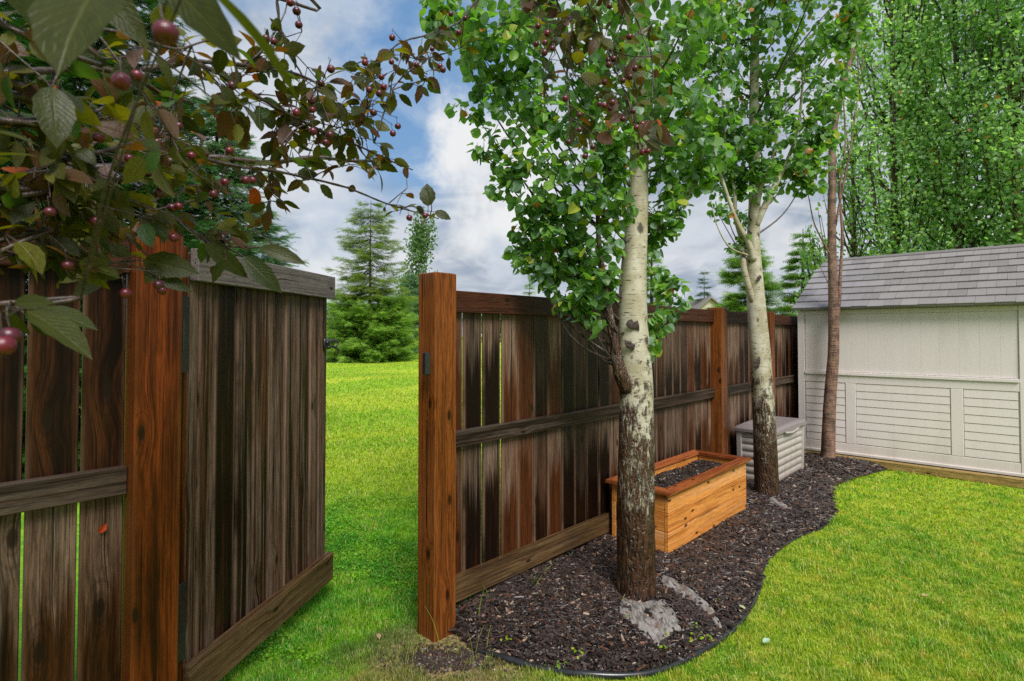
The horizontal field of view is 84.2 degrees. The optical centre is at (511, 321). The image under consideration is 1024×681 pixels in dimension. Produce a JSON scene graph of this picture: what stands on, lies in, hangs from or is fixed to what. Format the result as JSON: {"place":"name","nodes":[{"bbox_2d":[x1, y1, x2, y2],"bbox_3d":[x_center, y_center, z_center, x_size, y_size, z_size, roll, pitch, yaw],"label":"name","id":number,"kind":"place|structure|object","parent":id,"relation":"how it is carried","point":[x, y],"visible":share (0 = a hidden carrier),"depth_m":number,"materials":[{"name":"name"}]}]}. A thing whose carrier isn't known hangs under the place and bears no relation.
{"place":"outdoors","nodes":[
{"label":"outdoors","id":0,"kind":"place"},
{"bbox_2d":[219,358,568,680],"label":"field grass","id":1,"kind":"structure","parent":0,"point":[337,615],"depth_m":3.96,"materials":[{"name":"green plant"}]},
{"bbox_2d":[0,0,1023,334],"label":"sky","id":2,"kind":"structure","parent":0,"point":[472,244],"materials":[{"name":"blue"}]},
{"bbox_2d":[18,335,1023,680],"bbox_3d":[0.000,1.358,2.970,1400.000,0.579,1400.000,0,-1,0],"label":"ground","id":3,"kind":"structure","parent":0,"point":[766,571],"depth_m":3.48,"materials":[{"name":"green plant"}]},
{"bbox_2d":[0,221,182,680],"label":"wooden fence","id":4,"kind":"object","parent":3,"relation":"on","point":[123,483],"visible":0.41,"depth_m":1.85,"materials":[{"name":"red wood"}]},
{"bbox_2d":[99,523,106,532],"bbox_3d":[-1.346,0.680,1.862,0.022,0.030,0.007,1,-2,-32],"label":"fallen leaf","id":5,"kind":"object","parent":4,"relation":"attached to","point":[103,528],"visible":1,"depth_m":1.86,"materials":[{"name":"orange plant"}]},
{"bbox_2d":[178,246,340,680],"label":"garden gate","id":6,"kind":"structure","parent":4,"relation":"attached to","point":[255,565],"depth_m":2.49,"materials":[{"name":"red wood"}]},
{"bbox_2d":[0,0,263,479],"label":"spruce tree","id":7,"kind":"object","parent":3,"relation":"on","point":[70,82],"visible":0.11,"depth_m":6.37,"materials":[{"name":"green plant"}]},
{"bbox_2d":[163,91,308,267],"bbox_3d":[-4.655,-0.897,8.723,3.518,5.100,3.398,1,-1,-25],"label":"spruce tree","id":8,"kind":"object","parent":3,"relation":"on","point":[230,173],"visible":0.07,"depth_m":8.46,"materials":[{"name":"green plant"}]},
{"bbox_2d":[327,309,337,326],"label":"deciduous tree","id":9,"kind":"object","parent":3,"relation":"on","point":[330,319],"visible":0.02,"depth_m":59.73,"materials":[{"name":"plant"}]},
{"bbox_2d":[0,0,675,358],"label":"crabapple tree","id":10,"kind":"object","parent":3,"relation":"on","point":[61,35],"visible":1,"depth_m":0.96,"materials":[{"name":"green plant"}]},
{"bbox_2d":[324,199,418,363],"bbox_3d":[-6.562,-1.744,26.028,5.568,7.744,5.594,0,-1,0],"label":"spruce tree","id":11,"kind":"object","parent":3,"relation":"on","point":[379,325],"visible":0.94,"depth_m":25.26,"materials":[{"name":"green plant"}]},
{"bbox_2d":[392,272,418,351],"bbox_3d":[-5.647,-0.345,33.106,4.698,5.115,4.842,-1,-2,34],"label":"spruce tree","id":12,"kind":"object","parent":3,"relation":"on","point":[415,284],"visible":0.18,"depth_m":32.72,"materials":[{"name":"green plant"}]},
{"bbox_2d":[392,210,438,323],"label":"deciduous tree","id":13,"kind":"object","parent":3,"relation":"on","point":[418,246],"visible":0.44,"depth_m":45.73,"materials":[{"name":"green plant"}]},
{"bbox_2d":[481,314,500,341],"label":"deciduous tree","id":14,"kind":"object","parent":3,"relation":"on","point":[500,327],"visible":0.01,"depth_m":77.61,"materials":[{"name":"plant"}]},
{"bbox_2d":[521,284,537,295],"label":"spruce tree","id":15,"kind":"object","parent":3,"relation":"on","point":[529,292],"visible":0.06,"depth_m":40.02,"materials":[{"name":"green plant"}]},
{"bbox_2d":[418,272,798,642],"bbox_3d":[2.046,0.730,5.491,0.140,1.830,7.401,-1,-2,43],"label":"wooden fence","id":16,"kind":"object","parent":3,"relation":"on","point":[556,430],"visible":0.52,"depth_m":3.44,"materials":[{"name":"brown wood"}]},
{"bbox_2d":[365,452,886,680],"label":"mulch","id":17,"kind":"object","parent":3,"relation":"on","point":[805,491],"visible":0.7,"depth_m":3.11,"materials":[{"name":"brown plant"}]},
{"bbox_2d":[419,0,754,601],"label":"aspen tree","id":18,"kind":"object","parent":17,"relation":"on","point":[635,344],"visible":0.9,"depth_m":3.14,"materials":[{"name":"green plant"}]},
{"bbox_2d":[427,517,831,668],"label":"weeds","id":19,"kind":"object","parent":17,"relation":"on","point":[660,646],"visible":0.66,"depth_m":2.68,"materials":[{"name":"green plant"}]},
{"bbox_2d":[619,598,681,646],"bbox_3d":[0.696,1.501,2.866,0.288,0.045,0.480,0,-1,0],"label":"rock","id":20,"kind":"object","parent":17,"relation":"on","point":[642,619],"visible":0.9,"depth_m":2.85,"materials":[{"name":"grey stone"}]},
{"bbox_2d":[606,450,750,552],"bbox_3d":[1.312,1.356,4.310,0.492,0.485,1.400,-1,-2,43],"label":"planter box","id":21,"kind":"object","parent":17,"relation":"on","point":[698,493],"visible":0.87,"depth_m":4.12,"materials":[{"name":"brown wood"}]},
{"bbox_2d":[657,574,721,627],"bbox_3d":[0.968,1.522,3.121,0.118,0.077,0.596,0,-1,-18],"label":"rock","id":22,"kind":"object","parent":17,"relation":"on","point":[667,581],"visible":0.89,"depth_m":3.12,"materials":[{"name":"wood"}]},
{"bbox_2d":[734,416,806,480],"bbox_3d":[2.682,1.312,5.836,0.412,0.582,0.954,-1,-2,43],"label":"deck box","id":23,"kind":"object","parent":17,"relation":"on","point":[790,440],"visible":0.46,"depth_m":5.63,"materials":[{"name":"beige plastic"}]},
{"bbox_2d":[631,0,920,495],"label":"aspen tree","id":24,"kind":"object","parent":17,"relation":"on","point":[805,159],"visible":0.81,"depth_m":5.11,"materials":[{"name":"green plant"}]},
{"bbox_2d":[764,497,794,511],"bbox_3d":[2.229,1.535,4.756,0.180,0.042,0.396,0,-1,0],"label":"surface root","id":25,"kind":"object","parent":17,"relation":"on","point":[772,499],"visible":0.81,"depth_m":4.78,"materials":[{"name":"wood"}]},
{"bbox_2d":[473,512,834,679],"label":"garden edging","id":26,"kind":"object","parent":3,"relation":"on","point":[606,675],"visible":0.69,"depth_m":2.54,"materials":[{"name":"black plastic"}]},
{"bbox_2d":[647,248,670,306],"bbox_3d":[5.143,-0.570,21.005,2.716,5.201,2.744,0,-1,0],"label":"spruce tree","id":27,"kind":"object","parent":3,"relation":"on","point":[651,297],"visible":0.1,"depth_m":20.86,"materials":[{"name":"green plant"}]},
{"bbox_2d":[694,271,713,304],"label":"spruce tree","id":28,"kind":"object","parent":3,"relation":"on","point":[709,287],"visible":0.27,"depth_m":62.04,"materials":[{"name":"green plant"}]},
{"bbox_2d":[689,296,719,308],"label":"house","id":29,"kind":"structure","parent":3,"relation":"on","point":[705,302],"depth_m":60.06,"materials":[{"name":"beige"}]},
{"bbox_2d":[704,238,796,315],"bbox_3d":[7.220,-0.206,16.977,3.864,4.682,3.971,0,-1,0],"label":"spruce tree","id":30,"kind":"object","parent":3,"relation":"on","point":[736,302],"visible":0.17,"depth_m":16.73,"materials":[{"name":"green plant"}]},
{"bbox_2d":[773,230,819,315],"bbox_3d":[7.679,-0.264,15.045,2.402,4.399,2.586,0,-1,0],"label":"spruce tree","id":31,"kind":"object","parent":3,"relation":"on","point":[792,277],"visible":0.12,"depth_m":15.00,"materials":[{"name":"green plant"}]},
{"bbox_2d":[791,224,837,313],"bbox_3d":[6.824,-0.186,12.498,1.219,3.942,1.269,-1,-1,24],"label":"poplar tree","id":32,"kind":"object","parent":3,"relation":"on","point":[812,255],"visible":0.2,"depth_m":12.64,"materials":[{"name":"green plant"}]},
{"bbox_2d":[781,0,880,457],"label":"aspen tree","id":33,"kind":"object","parent":3,"relation":"on","point":[828,433],"visible":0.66,"depth_m":6.60,"materials":[{"name":"brown plant"}]},
{"bbox_2d":[811,90,898,257],"bbox_3d":[6.896,-1.543,11.668,1.620,6.616,1.580,0,-1,0],"label":"poplar tree","id":34,"kind":"object","parent":3,"relation":"on","point":[854,245],"visible":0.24,"depth_m":11.56,"materials":[{"name":"green plant"}]},
{"bbox_2d":[824,0,956,257],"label":"poplar tree","id":35,"kind":"object","parent":3,"relation":"on","point":[892,88],"visible":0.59,"depth_m":10.70,"materials":[{"name":"green plant"}]},
{"bbox_2d":[792,244,1023,476],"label":"storage shed","id":36,"kind":"structure","parent":3,"relation":"on","point":[931,359],"depth_m":6.24,"materials":[{"name":"white plastic"}]},
{"bbox_2d":[804,450,1023,488],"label":"base timber","id":37,"kind":"object","parent":3,"relation":"on","point":[1001,480],"visible":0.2,"depth_m":5.88,"materials":[{"name":"beige wood"}]},
{"bbox_2d":[881,0,981,250],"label":"poplar tree","id":38,"kind":"object","parent":3,"relation":"on","point":[949,107],"visible":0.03,"depth_m":14.80,"materials":[{"name":"green plant"}]},
{"bbox_2d":[890,0,1023,252],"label":"poplar tree","id":39,"kind":"object","parent":3,"relation":"on","point":[956,163],"visible":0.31,"depth_m":10.25,"materials":[{"name":"green plant"}]},
{"bbox_2d":[921,0,1023,249],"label":"poplar tree","id":40,"kind":"object","parent":3,"relation":"on","point":[991,124],"visible":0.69,"depth_m":9.53,"materials":[{"name":"green plant"}]},
{"bbox_2d":[966,0,1023,245],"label":"poplar tree","id":41,"kind":"object","parent":3,"relation":"on","point":[1020,84],"visible":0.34,"depth_m":9.19,"materials":[{"name":"green plant"}]}
]}

